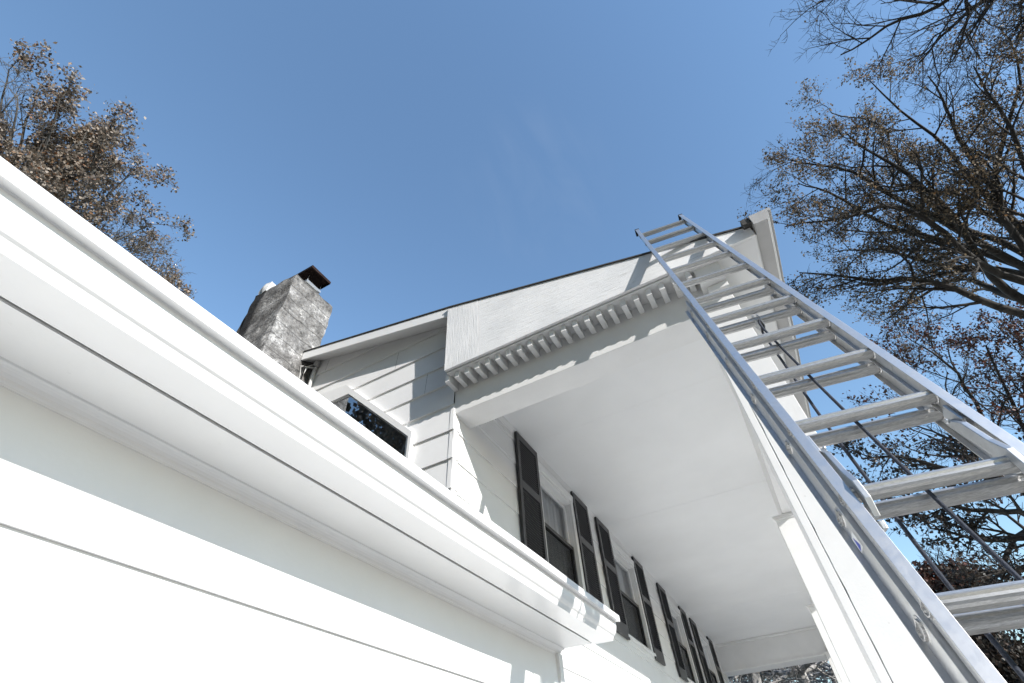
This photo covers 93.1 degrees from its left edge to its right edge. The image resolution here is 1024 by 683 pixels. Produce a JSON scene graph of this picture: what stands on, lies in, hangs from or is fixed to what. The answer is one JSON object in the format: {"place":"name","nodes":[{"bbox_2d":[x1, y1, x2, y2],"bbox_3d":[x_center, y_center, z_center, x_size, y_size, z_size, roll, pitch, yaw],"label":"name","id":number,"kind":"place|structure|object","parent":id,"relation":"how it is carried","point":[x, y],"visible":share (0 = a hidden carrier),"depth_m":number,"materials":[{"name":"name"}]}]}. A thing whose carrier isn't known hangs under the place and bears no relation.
{"place":"outdoors","nodes":[
{"label":"outdoors","id":0,"kind":"place"},
{"bbox_2d":[0,0,1023,682],"label":"sky","id":1,"kind":"structure","parent":0,"point":[423,156],"materials":[{"name":"blue"}]},
{"label":"ground","id":2,"kind":"structure","parent":0,"visible":0},
{"bbox_2d":[0,38,195,299],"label":"oak tree","id":3,"kind":"object","parent":2,"relation":"on","point":[41,156],"visible":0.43,"depth_m":10.46,"materials":[{"name":"brown plant"}]},
{"bbox_2d":[742,668,799,682],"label":"woodland tree","id":4,"kind":"object","parent":2,"relation":"on","point":[769,676],"visible":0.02,"depth_m":18.45,"materials":[{"name":"grey plant"}]},
{"bbox_2d":[728,661,821,682],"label":"woodland tree","id":5,"kind":"object","parent":2,"relation":"on","point":[755,676],"visible":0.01,"depth_m":15.03,"materials":[{"name":"grey plant"}]},
{"bbox_2d":[763,667,833,682],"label":"woodland tree","id":6,"kind":"object","parent":2,"relation":"on","point":[814,681],"visible":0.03,"depth_m":18.75,"materials":[{"name":"grey plant"}]},
{"bbox_2d":[777,661,837,682],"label":"woodland tree","id":7,"kind":"object","parent":2,"relation":"on","point":[824,666],"visible":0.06,"depth_m":18.46,"materials":[{"name":"grey plant"}]},
{"bbox_2d":[768,0,1023,114],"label":"bare tree","id":8,"kind":"object","parent":2,"relation":"on","point":[970,8],"visible":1,"depth_m":7.11,"materials":[{"name":"brown plant"}]},
{"bbox_2d":[841,280,1023,508],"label":"red oak tree","id":9,"kind":"object","parent":2,"relation":"on","point":[1014,410],"visible":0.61,"depth_m":12.17,"materials":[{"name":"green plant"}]},
{"bbox_2d":[911,540,988,592],"bbox_3d":[15.133,10.262,14.592,2.515,8.672,1.998,-24,-49,18],"label":"bushy tree","id":10,"kind":"object","parent":2,"relation":"on","point":[926,573],"visible":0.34,"depth_m":16.77,"materials":[{"name":"brown plant"}]},
{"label":"patio","id":11,"kind":"structure","parent":0,"visible":0},
{"bbox_2d":[0,156,943,682],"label":"white house","id":12,"kind":"structure","parent":11,"relation":"on","point":[588,476],"depth_m":1.83,"materials":[{"name":"paint"}]},
{"bbox_2d":[320,385,413,460],"bbox_3d":[-1.486,0.961,4.499,1.450,1.770,0.052,-24,-49,18],"label":"window","id":13,"kind":"structure","parent":12,"relation":"in","point":[340,397],"depth_m":4.58,"materials":[{"name":"white paint"}]},
{"bbox_2d":[538,461,585,590],"bbox_3d":[0.463,2.098,5.241,0.227,1.318,1.077,-24,-49,18],"label":"window","id":14,"kind":"structure","parent":12,"relation":"in","point":[563,554],"depth_m":5.49,"materials":[{"name":"white paint"}]},
{"bbox_2d":[610,537,655,660],"bbox_3d":[1.578,3.555,6.726,0.225,1.318,1.164,-24,-49,18],"label":"window","id":15,"kind":"structure","parent":12,"relation":"in","point":[639,635],"depth_m":6.89,"materials":[{"name":"white paint"}]},
{"bbox_2d":[667,597,698,682],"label":"window","id":16,"kind":"structure","parent":12,"relation":"in","point":[692,676],"depth_m":8.80,"materials":[{"name":"white paint"}]},
{"bbox_2d":[697,629,719,682],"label":"window","id":17,"kind":"structure","parent":12,"relation":"in","point":[705,644],"depth_m":10.49,"materials":[{"name":"white paint"}]},
{"bbox_2d":[730,660,836,682],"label":"woodland tree","id":18,"kind":"object","parent":11,"relation":"on","point":[799,672],"visible":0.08,"depth_m":16.15,"materials":[{"name":"grey plant"}]},
{"bbox_2d":[737,0,1023,361],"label":"oak tree","id":19,"kind":"object","parent":11,"relation":"on","point":[979,178],"visible":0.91,"depth_m":9.11,"materials":[{"name":"brown plant"}]},
{"bbox_2d":[830,425,1023,647],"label":"dark tree","id":20,"kind":"object","parent":11,"relation":"on","point":[987,577],"visible":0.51,"depth_m":8.50,"materials":[{"name":"brown plant"}]},
{"bbox_2d":[969,628,1023,682],"bbox_3d":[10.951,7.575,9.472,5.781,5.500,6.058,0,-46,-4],"label":"dense tree","id":21,"kind":"object","parent":11,"relation":"on","point":[979,638],"visible":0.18,"depth_m":9.60,"materials":[{"name":"brown plant"}]},
{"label":"walkway","id":22,"kind":"structure","parent":0,"visible":0},
{"bbox_2d":[635,214,1023,682],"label":"extension ladder","id":23,"kind":"object","parent":22,"relation":"on","point":[941,627],"visible":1,"depth_m":1.35,"materials":[{"name":"metal"}]},
{"bbox_2d":[757,319,1023,681],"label":"rope","id":24,"kind":"object","parent":23,"relation":"hanging from","point":[1016,576],"visible":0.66,"depth_m":1.15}
]}

